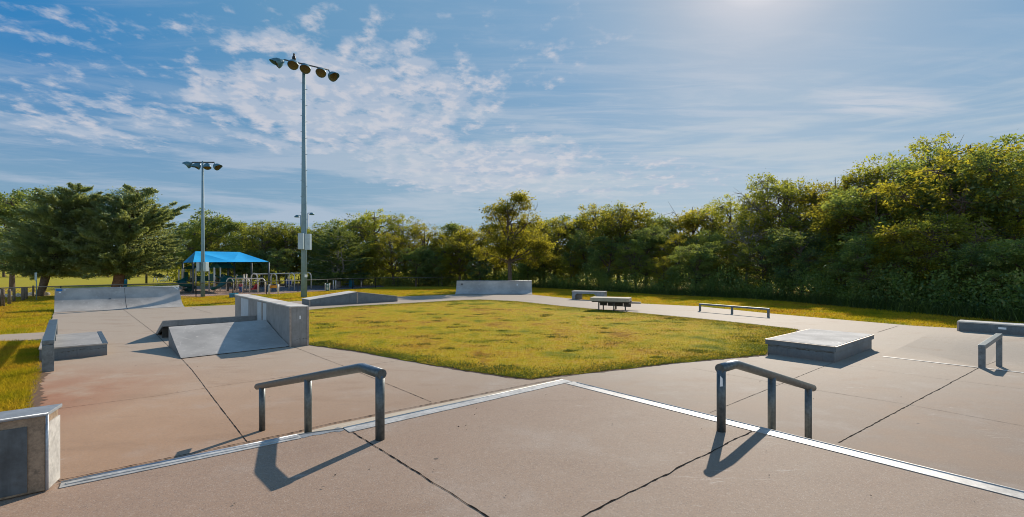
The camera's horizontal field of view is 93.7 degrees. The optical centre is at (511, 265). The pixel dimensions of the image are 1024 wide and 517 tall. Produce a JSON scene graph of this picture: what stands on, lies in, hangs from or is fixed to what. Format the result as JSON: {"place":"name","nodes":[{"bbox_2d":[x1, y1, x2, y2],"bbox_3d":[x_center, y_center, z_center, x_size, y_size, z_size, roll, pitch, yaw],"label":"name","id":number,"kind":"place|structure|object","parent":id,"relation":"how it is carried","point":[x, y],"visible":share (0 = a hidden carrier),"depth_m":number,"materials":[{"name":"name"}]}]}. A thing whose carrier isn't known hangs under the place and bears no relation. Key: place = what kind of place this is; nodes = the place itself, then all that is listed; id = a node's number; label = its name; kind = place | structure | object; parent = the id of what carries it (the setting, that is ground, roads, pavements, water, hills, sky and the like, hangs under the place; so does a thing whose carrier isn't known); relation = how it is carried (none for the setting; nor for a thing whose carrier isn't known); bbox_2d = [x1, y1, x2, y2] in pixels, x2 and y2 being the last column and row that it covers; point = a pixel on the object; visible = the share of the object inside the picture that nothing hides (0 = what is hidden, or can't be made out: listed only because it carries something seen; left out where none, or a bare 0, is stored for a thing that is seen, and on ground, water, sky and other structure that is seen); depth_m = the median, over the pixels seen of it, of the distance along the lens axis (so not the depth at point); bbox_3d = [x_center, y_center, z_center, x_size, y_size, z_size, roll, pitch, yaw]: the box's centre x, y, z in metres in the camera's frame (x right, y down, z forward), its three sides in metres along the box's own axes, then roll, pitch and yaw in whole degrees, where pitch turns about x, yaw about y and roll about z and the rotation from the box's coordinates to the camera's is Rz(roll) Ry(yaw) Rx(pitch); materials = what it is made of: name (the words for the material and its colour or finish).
{"place":"outdoors","nodes":[
{"label":"outdoors","id":0,"kind":"place"},
{"bbox_2d":[0,332,44,340],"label":"path","id":1,"kind":"structure","parent":0,"point":[28,336],"depth_m":16.40,"materials":[{"name":"concrete"}]},
{"bbox_2d":[0,296,53,333],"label":"grass","id":2,"kind":"structure","parent":0,"point":[22,314],"depth_m":23.25,"materials":[{"name":"green plant"}]},
{"bbox_2d":[180,285,324,296],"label":"mulch bed","id":3,"kind":"object","parent":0,"point":[197,293],"visible":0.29,"depth_m":44.49,"materials":[{"name":"brown soil"}]},
{"bbox_2d":[173,263,246,292],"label":"play structure","id":4,"kind":"object","parent":3,"relation":"on","point":[212,276],"visible":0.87,"depth_m":43.99,"materials":[{"name":"metal"}]},
{"bbox_2d":[182,251,269,292],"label":"shade canopy","id":5,"kind":"object","parent":3,"relation":"on","point":[227,257],"visible":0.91,"depth_m":45.64,"materials":[{"name":"blue fabric"}]},
{"bbox_2d":[260,284,383,291],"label":"playground surface","id":6,"kind":"object","parent":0,"point":[316,287],"visible":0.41,"depth_m":53.56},
{"bbox_2d":[0,266,981,408],"bbox_3d":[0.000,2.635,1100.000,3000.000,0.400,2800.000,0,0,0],"label":"ground","id":7,"kind":"structure","parent":0,"point":[20,281],"depth_m":54.11,"materials":[{"name":"green plant"}]},
{"bbox_2d":[0,339,44,411],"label":"grass","id":8,"kind":"structure","parent":7,"relation":"on","point":[16,375],"depth_m":10.65,"materials":[{"name":"green plant"}]},
{"bbox_2d":[0,187,49,290],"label":"dense tree","id":9,"kind":"object","parent":7,"relation":"on","point":[14,202],"visible":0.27,"depth_m":45.09,"materials":[{"name":"green plant"}]},
{"bbox_2d":[0,182,114,295],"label":"juniper tree","id":10,"kind":"object","parent":7,"relation":"on","point":[36,248],"visible":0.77,"depth_m":37.22,"materials":[{"name":"green plant"}]},
{"bbox_2d":[49,183,191,286],"bbox_3d":[-32.952,-2.145,40.613,9.850,9.471,9.878,0,0,0],"label":"juniper tree","id":11,"kind":"object","parent":7,"relation":"on","point":[128,219],"visible":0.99,"depth_m":39.15,"materials":[{"name":"green plant"}]},
{"bbox_2d":[182,161,222,296],"bbox_3d":[-24.043,-2.882,37.205,3.076,10.564,0.689,0,0,0],"label":"light pole","id":12,"kind":"object","parent":7,"relation":"on","point":[202,266],"visible":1,"depth_m":37.30,"materials":[{"name":"metal"}]},
{"bbox_2d":[172,228,233,284],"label":"broadleaf tree","id":13,"kind":"object","parent":7,"relation":"on","point":[193,242],"visible":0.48,"depth_m":59.34,"materials":[{"name":"green plant"}]},
{"bbox_2d":[175,208,247,283],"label":"dense tree","id":14,"kind":"object","parent":7,"relation":"on","point":[216,221],"visible":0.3,"depth_m":61.88,"materials":[{"name":"green plant"}]},
{"bbox_2d":[207,246,252,286],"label":"broadleaf tree","id":15,"kind":"object","parent":7,"relation":"on","point":[241,265],"visible":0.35,"depth_m":55.60,"materials":[{"name":"green plant"}]},
{"bbox_2d":[0,276,486,305],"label":"chain link fence","id":16,"kind":"object","parent":7,"relation":"on","point":[217,284],"visible":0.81,"depth_m":38.61,"materials":[{"name":"black metal"}]},
{"bbox_2d":[216,220,280,284],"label":"dense tree","id":17,"kind":"object","parent":7,"relation":"on","point":[235,227],"visible":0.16,"depth_m":61.57,"materials":[{"name":"green plant"}]},
{"bbox_2d":[232,250,267,284],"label":"dense tree","id":18,"kind":"object","parent":7,"relation":"on","point":[247,269],"visible":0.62,"depth_m":56.32,"materials":[{"name":"green plant"}]},
{"bbox_2d":[220,220,291,284],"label":"broadleaf tree","id":19,"kind":"object","parent":7,"relation":"on","point":[264,230],"visible":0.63,"depth_m":58.85,"materials":[{"name":"green plant"}]},
{"bbox_2d":[257,247,295,285],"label":"dense tree","id":20,"kind":"object","parent":7,"relation":"on","point":[280,259],"visible":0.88,"depth_m":56.68,"materials":[{"name":"green plant"}]},
{"bbox_2d":[253,225,312,284],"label":"broadleaf tree","id":21,"kind":"object","parent":7,"relation":"on","point":[289,245],"visible":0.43,"depth_m":60.03,"materials":[{"name":"green plant"}]},
{"bbox_2d":[276,221,330,283],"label":"dense tree","id":22,"kind":"object","parent":7,"relation":"on","point":[299,261],"visible":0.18,"depth_m":62.24,"materials":[{"name":"green plant"}]},
{"bbox_2d":[269,58,339,296],"bbox_3d":[-15.775,-6.598,36.630,4.905,17.997,1.345,0,0,-33],"label":"light pole","id":23,"kind":"object","parent":7,"relation":"on","point":[304,241],"visible":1,"depth_m":36.84,"materials":[{"name":"metal"}]},
{"bbox_2d":[181,287,455,305],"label":"grass","id":24,"kind":"structure","parent":7,"relation":"on","point":[437,290],"depth_m":40.44,"materials":[{"name":"green plant"}]},
{"bbox_2d":[294,226,379,286],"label":"dark evergreen","id":25,"kind":"object","parent":7,"relation":"on","point":[337,267],"visible":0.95,"depth_m":53.21,"materials":[{"name":"green plant"}]},
{"bbox_2d":[161,231,522,283],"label":"undergrowth","id":26,"kind":"object","parent":7,"relation":"on","point":[171,276],"visible":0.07,"depth_m":65.54,"materials":[{"name":"green plant"}]},
{"bbox_2d":[314,216,382,270],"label":"dense tree","id":27,"kind":"object","parent":7,"relation":"on","point":[332,222],"visible":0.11,"depth_m":62.54,"materials":[{"name":"green plant"}]},
{"bbox_2d":[343,241,378,284],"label":"bushy tree","id":28,"kind":"object","parent":7,"relation":"on","point":[368,254],"visible":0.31,"depth_m":57.55,"materials":[{"name":"green plant"}]},
{"bbox_2d":[339,208,411,282],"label":"broadleaf tree","id":29,"kind":"object","parent":7,"relation":"on","point":[377,223],"visible":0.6,"depth_m":60.63,"materials":[{"name":"green plant"}]},
{"bbox_2d":[367,232,417,283],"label":"bushy tree","id":30,"kind":"object","parent":7,"relation":"on","point":[392,270],"visible":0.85,"depth_m":56.91,"materials":[{"name":"green plant"}]},
{"bbox_2d":[375,211,431,260],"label":"feathery tree","id":31,"kind":"object","parent":7,"relation":"on","point":[398,224],"visible":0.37,"depth_m":62.06,"materials":[{"name":"green plant"}]},
{"bbox_2d":[394,245,433,285],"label":"dense tree","id":32,"kind":"object","parent":7,"relation":"on","point":[419,268],"visible":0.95,"depth_m":56.35,"materials":[{"name":"green plant"}]},
{"bbox_2d":[296,263,540,286],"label":"undergrowth","id":33,"kind":"object","parent":7,"relation":"on","point":[428,281],"visible":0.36,"depth_m":57.85,"materials":[{"name":"green plant"}]},
{"bbox_2d":[399,222,449,284],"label":"bushy tree","id":34,"kind":"object","parent":7,"relation":"on","point":[422,238],"visible":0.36,"depth_m":60.52,"materials":[{"name":"green plant"}]},
{"bbox_2d":[432,235,477,280],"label":"bushy tree","id":35,"kind":"object","parent":7,"relation":"on","point":[454,243],"visible":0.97,"depth_m":56.16,"materials":[{"name":"green plant"}]},
{"bbox_2d":[440,223,489,278],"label":"bushy tree","id":36,"kind":"object","parent":7,"relation":"on","point":[464,235],"visible":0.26,"depth_m":58.95,"materials":[{"name":"green plant"}]},
{"bbox_2d":[464,250,494,280],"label":"dense tree","id":37,"kind":"object","parent":7,"relation":"on","point":[479,271],"visible":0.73,"depth_m":55.34,"materials":[{"name":"green plant"}]},
{"bbox_2d":[455,281,531,293],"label":"quarter pipe","id":38,"kind":"object","parent":7,"relation":"on","point":[493,287],"visible":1,"depth_m":41.28,"materials":[{"name":"concrete"}]},
{"bbox_2d":[471,189,566,280],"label":"lone tree","id":39,"kind":"object","parent":7,"relation":"on","point":[504,250],"visible":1,"depth_m":48.51,"materials":[{"name":"green plant"}]},
{"bbox_2d":[526,216,585,271],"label":"bushy tree","id":40,"kind":"object","parent":7,"relation":"on","point":[558,236],"visible":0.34,"depth_m":57.20,"materials":[{"name":"green plant"}]},
{"bbox_2d":[554,257,584,281],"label":"bushy tree","id":41,"kind":"object","parent":7,"relation":"on","point":[573,268],"visible":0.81,"depth_m":52.51,"materials":[{"name":"green plant"}]},
{"bbox_2d":[545,210,600,283],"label":"dense tree","id":42,"kind":"object","parent":7,"relation":"on","point":[567,217],"visible":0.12,"depth_m":59.57,"materials":[{"name":"green plant"}]},
{"bbox_2d":[563,230,605,283],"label":"dense tree","id":43,"kind":"object","parent":7,"relation":"on","point":[583,236],"visible":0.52,"depth_m":53.58,"materials":[{"name":"green plant"}]},
{"bbox_2d":[562,203,617,284],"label":"bushy tree","id":44,"kind":"object","parent":7,"relation":"on","point":[591,211],"visible":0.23,"depth_m":57.13,"materials":[{"name":"green plant"}]},
{"bbox_2d":[581,234,630,284],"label":"dense tree","id":45,"kind":"object","parent":7,"relation":"on","point":[597,253],"visible":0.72,"depth_m":48.70,"materials":[{"name":"green plant"}]},
{"bbox_2d":[592,202,650,281],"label":"broadleaf tree","id":46,"kind":"object","parent":7,"relation":"on","point":[618,210],"visible":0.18,"depth_m":53.04,"materials":[{"name":"green plant"}]},
{"bbox_2d":[588,202,661,281],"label":"bushy tree","id":47,"kind":"object","parent":7,"relation":"on","point":[610,224],"visible":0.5,"depth_m":50.53,"materials":[{"name":"green plant"}]},
{"bbox_2d":[612,244,653,285],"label":"broadleaf tree","id":48,"kind":"object","parent":7,"relation":"on","point":[634,251],"visible":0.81,"depth_m":45.84,"materials":[{"name":"green plant"}]},
{"bbox_2d":[616,224,675,285],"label":"dense tree","id":49,"kind":"object","parent":7,"relation":"on","point":[650,240],"visible":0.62,"depth_m":46.97,"materials":[{"name":"green plant"}]},
{"bbox_2d":[630,210,683,278],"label":"dense tree","id":50,"kind":"object","parent":7,"relation":"on","point":[665,222],"visible":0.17,"depth_m":50.80,"materials":[{"name":"green plant"}]},
{"bbox_2d":[647,255,680,286],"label":"bushy tree","id":51,"kind":"object","parent":7,"relation":"on","point":[657,265],"visible":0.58,"depth_m":42.53,"materials":[{"name":"green plant"}]},
{"bbox_2d":[647,232,703,278],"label":"bushy tree","id":52,"kind":"object","parent":7,"relation":"on","point":[678,242],"visible":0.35,"depth_m":45.42,"materials":[{"name":"green plant"}]},
{"bbox_2d":[665,241,724,287],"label":"dense tree","id":53,"kind":"object","parent":7,"relation":"on","point":[702,254],"visible":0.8,"depth_m":40.38,"materials":[{"name":"green plant"}]},
{"bbox_2d":[660,205,732,275],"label":"bushy tree","id":54,"kind":"object","parent":7,"relation":"on","point":[689,226],"visible":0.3,"depth_m":49.75,"materials":[{"name":"green plant"}]},
{"bbox_2d":[680,228,733,278],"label":"dense tree","id":55,"kind":"object","parent":7,"relation":"on","point":[703,238],"visible":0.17,"depth_m":43.53,"materials":[{"name":"green plant"}]},
{"bbox_2d":[687,194,763,270],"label":"broadleaf tree","id":56,"kind":"object","parent":7,"relation":"on","point":[723,213],"visible":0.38,"depth_m":47.21,"materials":[{"name":"green plant"}]},
{"bbox_2d":[708,255,748,286],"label":"bushy tree","id":57,"kind":"object","parent":7,"relation":"on","point":[719,263],"visible":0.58,"depth_m":38.95,"materials":[{"name":"green plant"}]},
{"bbox_2d":[715,212,780,283],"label":"feathery tree","id":58,"kind":"object","parent":7,"relation":"on","point":[743,235],"visible":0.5,"depth_m":41.81,"materials":[{"name":"green plant"}]},
{"bbox_2d":[732,242,787,287],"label":"broadleaf tree","id":59,"kind":"object","parent":7,"relation":"on","point":[753,269],"visible":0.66,"depth_m":37.33,"materials":[{"name":"green plant"}]},
{"bbox_2d":[725,172,809,288],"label":"feathery tree","id":60,"kind":"object","parent":7,"relation":"on","point":[749,200],"visible":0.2,"depth_m":44.41,"materials":[{"name":"green plant"}]},
{"bbox_2d":[518,255,1023,315],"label":"undergrowth","id":61,"kind":"object","parent":7,"relation":"on","point":[902,291],"visible":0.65,"depth_m":29.57,"materials":[{"name":"green plant"}]},
{"bbox_2d":[736,203,819,292],"bbox_3d":[22.470,-1.408,40.191,7.381,7.835,7.381,0,0,7],"label":"bushy tree","id":62,"kind":"object","parent":7,"relation":"on","point":[792,224],"visible":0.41,"depth_m":39.78,"materials":[{"name":"green plant"}]},
{"bbox_2d":[532,281,1023,322],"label":"tall weeds","id":63,"kind":"object","parent":7,"relation":"on","point":[1017,315],"visible":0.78,"depth_m":28.13,"materials":[{"name":"green plant"}]},
{"bbox_2d":[736,176,823,288],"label":"broadleaf tree","id":64,"kind":"object","parent":7,"relation":"on","point":[776,190],"visible":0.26,"depth_m":42.58,"materials":[{"name":"green plant"}]},
{"bbox_2d":[759,227,842,294],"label":"dense tree","id":65,"kind":"object","parent":7,"relation":"on","point":[788,245],"visible":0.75,"depth_m":34.33,"materials":[{"name":"green plant"}]},
{"bbox_2d":[785,168,891,294],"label":"bushy tree","id":66,"kind":"object","parent":7,"relation":"on","point":[813,199],"visible":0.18,"depth_m":40.08,"materials":[{"name":"green plant"}]},
{"bbox_2d":[800,182,908,276],"bbox_3d":[24.173,-1.612,33.913,7.079,8.254,7.143,0,0,-34],"label":"bushy tree","id":67,"kind":"object","parent":7,"relation":"on","point":[829,224],"visible":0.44,"depth_m":33.31,"materials":[{"name":"green plant"}]},
{"bbox_2d":[823,234,916,295],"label":"dense tree","id":68,"kind":"object","parent":7,"relation":"on","point":[855,257],"visible":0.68,"depth_m":28.70,"materials":[{"name":"green plant"}]},
{"bbox_2d":[816,185,937,294],"bbox_3d":[25.318,-1.667,32.829,7.617,8.351,7.962,0,0,-42],"label":"dense tree","id":69,"kind":"object","parent":7,"relation":"on","point":[843,202],"visible":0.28,"depth_m":32.72,"materials":[{"name":"green plant"}]},
{"bbox_2d":[833,154,960,295],"bbox_3d":[30.118,-3.111,37.990,9.433,11.290,9.191,0,0,40],"label":"broadleaf tree","id":70,"kind":"object","parent":7,"relation":"on","point":[863,168],"visible":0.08,"depth_m":37.72,"materials":[{"name":"green plant"}]},
{"bbox_2d":[855,214,974,290],"bbox_3d":[23.441,-0.264,27.431,5.708,5.479,5.656,0,0,18],"label":"bushy tree","id":71,"kind":"object","parent":7,"relation":"on","point":[887,233],"visible":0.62,"depth_m":27.06,"materials":[{"name":"green plant"}]},
{"bbox_2d":[857,131,995,203],"bbox_3d":[31.392,-3.840,35.862,8.073,12.765,8.413,0,0,7],"label":"feathery tree","id":72,"kind":"object","parent":7,"relation":"on","point":[923,147],"visible":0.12,"depth_m":36.24,"materials":[{"name":"green plant"}]},
{"bbox_2d":[866,140,1023,284],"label":"bushy tree","id":73,"kind":"object","parent":7,"relation":"on","point":[941,201],"visible":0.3,"depth_m":28.48,"materials":[{"name":"green plant"}]},
{"bbox_2d":[883,212,1009,290],"bbox_3d":[23.796,-0.276,26.541,5.653,5.488,5.552,0,0,-38],"label":"broadleaf tree","id":74,"kind":"object","parent":7,"relation":"on","point":[967,225],"visible":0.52,"depth_m":26.05,"materials":[{"name":"green plant"}]},
{"bbox_2d":[884,133,1023,223],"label":"dense tree","id":75,"kind":"object","parent":7,"relation":"on","point":[917,165],"visible":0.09,"depth_m":32.49,"materials":[{"name":"green plant"}]},
{"bbox_2d":[909,147,1023,278],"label":"dense tree","id":76,"kind":"object","parent":7,"relation":"on","point":[984,164],"visible":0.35,"depth_m":27.20,"materials":[{"name":"green plant"}]},
{"bbox_2d":[933,242,1023,302],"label":"dense tree","id":77,"kind":"object","parent":7,"relation":"on","point":[972,261],"visible":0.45,"depth_m":24.43,"materials":[{"name":"green plant"}]},
{"bbox_2d":[946,190,1023,291],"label":"broadleaf tree","id":78,"kind":"object","parent":7,"relation":"on","point":[1013,214],"visible":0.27,"depth_m":27.03,"materials":[{"name":"green plant"}]},
{"bbox_2d":[968,237,1023,305],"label":"dense tree","id":79,"kind":"object","parent":7,"relation":"on","point":[1013,251],"visible":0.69,"depth_m":23.17,"materials":[{"name":"green plant"}]},
{"bbox_2d":[0,383,1023,516],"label":"raised pavement","id":80,"kind":"structure","parent":0,"point":[547,451],"depth_m":3.63,"materials":[{"name":"concrete"}]},
{"bbox_2d":[0,403,61,499],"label":"ledge box","id":81,"kind":"object","parent":80,"relation":"on","point":[29,450],"visible":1,"depth_m":3.36,"materials":[{"name":"grey concrete"}]},
{"bbox_2d":[59,434,300,487],"bbox_3d":[-2.640,1.598,3.999,1.642,0.026,0.126,0,0,-38],"label":"edge strip","id":82,"kind":"object","parent":80,"relation":"on","point":[111,474],"visible":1,"depth_m":3.90,"materials":[{"name":"white metal"}]},
{"bbox_2d":[343,379,571,431],"bbox_3d":[-0.417,1.598,5.680,3.130,0.026,0.161,0,0,-40],"label":"edge strip","id":83,"kind":"object","parent":80,"relation":"on","point":[366,425],"visible":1,"depth_m":5.45,"materials":[{"name":"white metal"}]},
{"bbox_2d":[715,360,816,438],"bbox_3d":[2.962,1.647,5.445,2.546,1.405,0.090,0,0,-40],"label":"grind rail","id":84,"kind":"object","parent":80,"relation":"on","point":[722,369],"visible":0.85,"depth_m":5.36,"materials":[{"name":"metal"}]},
{"bbox_2d":[566,381,1023,499],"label":"edge strip","id":85,"kind":"object","parent":80,"relation":"on","point":[988,486],"visible":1,"depth_m":4.19,"materials":[{"name":"white metal"}]},
{"bbox_2d":[0,0,1023,265],"label":"sky","id":86,"kind":"structure","parent":0,"point":[435,112],"materials":[{"name":"blue"}]},
{"bbox_2d":[39,294,1023,490],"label":"pavement","id":87,"kind":"structure","parent":0,"point":[159,417],"depth_m":9.25,"materials":[{"name":"concrete"}]},
{"bbox_2d":[26,349,48,407],"bbox_3d":[-10.379,2.394,10.561,0.373,0.001,9.616,0,0,-43],"label":"soil edge","id":88,"kind":"object","parent":87,"relation":"on","point":[38,393],"visible":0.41,"depth_m":9.11,"materials":[{"name":"brown soil"}]},
{"bbox_2d":[42,319,57,371],"bbox_3d":[-12.959,2.043,13.502,0.205,0.715,7.200,0,0,-43],"label":"ledge","id":89,"kind":"object","parent":87,"relation":"on","point":[49,336],"visible":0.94,"depth_m":10.91,"materials":[{"name":"concrete"}]},
{"bbox_2d":[39,331,107,361],"bbox_3d":[-12.424,2.232,13.606,1.330,0.335,3.130,0,0,-43],"label":"box","id":90,"kind":"object","parent":87,"relation":"on","point":[78,345],"visible":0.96,"depth_m":12.79,"materials":[{"name":"concrete"}]},
{"bbox_2d":[54,286,183,311],"bbox_3d":[-22.343,1.813,27.457,5.882,1.184,2.784,0,0,-37],"label":"quarter pipe","id":91,"kind":"object","parent":87,"relation":"on","point":[90,299],"visible":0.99,"depth_m":27.25,"materials":[{"name":"concrete"}]},
{"bbox_2d":[156,315,255,337],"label":"bank ramp","id":92,"kind":"structure","parent":87,"relation":"on","point":[163,328],"depth_m":16.27,"materials":[{"name":"grey concrete"}]},
{"bbox_2d":[169,320,288,358],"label":"bank ramp","id":93,"kind":"structure","parent":87,"relation":"on","point":[202,340],"depth_m":14.16,"materials":[{"name":"grey concrete"}]},
{"bbox_2d":[234,294,308,346],"bbox_3d":[-8.879,1.798,17.288,0.526,1.205,7.878,0,0,-41],"label":"wall box","id":94,"kind":"object","parent":87,"relation":"on","point":[288,322],"visible":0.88,"depth_m":15.01,"materials":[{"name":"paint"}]},
{"bbox_2d":[254,363,386,440],"bbox_3d":[-2.495,1.683,5.781,0.092,1.475,3.813,0,0,-43],"label":"grind rail","id":95,"kind":"object","parent":87,"relation":"on","point":[377,373],"visible":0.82,"depth_m":5.22,"materials":[{"name":"metal"}]},
{"bbox_2d":[302,291,397,305],"bbox_3d":[-10.368,2.022,30.979,5.839,0.756,1.480,0,0,-42],"label":"spine box","id":96,"kind":"object","parent":87,"relation":"on","point":[346,297],"visible":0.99,"depth_m":30.19,"materials":[{"name":"grey concrete"}]},
{"bbox_2d":[298,379,560,433],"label":"bank","id":97,"kind":"structure","parent":87,"relation":"on","point":[341,425],"depth_m":6.49,"materials":[{"name":"concrete"}]},
{"bbox_2d":[313,330,797,379],"bbox_3d":[-1.095,2.393,21.051,16.071,0.001,22.667,0,0,-37],"label":"soil edge","id":98,"kind":"object","parent":87,"relation":"on","point":[542,377],"visible":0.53,"depth_m":11.31,"materials":[{"name":"brown soil"}]},
{"bbox_2d":[590,296,640,309],"bbox_3d":[5.626,2.050,26.012,2.520,0.700,1.430,0,0,21],"label":"skate table","id":99,"kind":"object","parent":87,"relation":"on","point":[625,302],"visible":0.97,"depth_m":25.77,"materials":[{"name":"grey concrete"}]},
{"bbox_2d":[765,329,873,362],"bbox_3d":[8.709,2.292,13.516,3.315,0.617,1.687,0,0,-40],"label":"box","id":100,"kind":"object","parent":87,"relation":"on","point":[824,345],"visible":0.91,"depth_m":12.76,"materials":[{"name":"grey concrete"}]},
{"bbox_2d":[957,320,1023,335],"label":"grind ledge","id":101,"kind":"object","parent":87,"relation":"on","point":[992,327],"visible":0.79,"depth_m":17.15,"materials":[{"name":"grey concrete"}]},
{"bbox_2d":[978,333,1002,368],"bbox_3d":[12.211,2.322,12.231,3.080,0.935,0.124,0,0,-39],"label":"flat rail","id":102,"kind":"object","parent":87,"relation":"on","point":[983,346],"visible":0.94,"depth_m":11.94,"materials":[{"name":"metal"}]},
{"bbox_2d":[309,299,797,378],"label":"lawn","id":103,"kind":"structure","parent":0,"point":[452,310],"depth_m":16.89,"materials":[{"name":"green plant"}]},
{"bbox_2d":[532,287,1023,327],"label":"grass","id":104,"kind":"structure","parent":0,"point":[871,315],"depth_m":26.77,"materials":[{"name":"green plant"}]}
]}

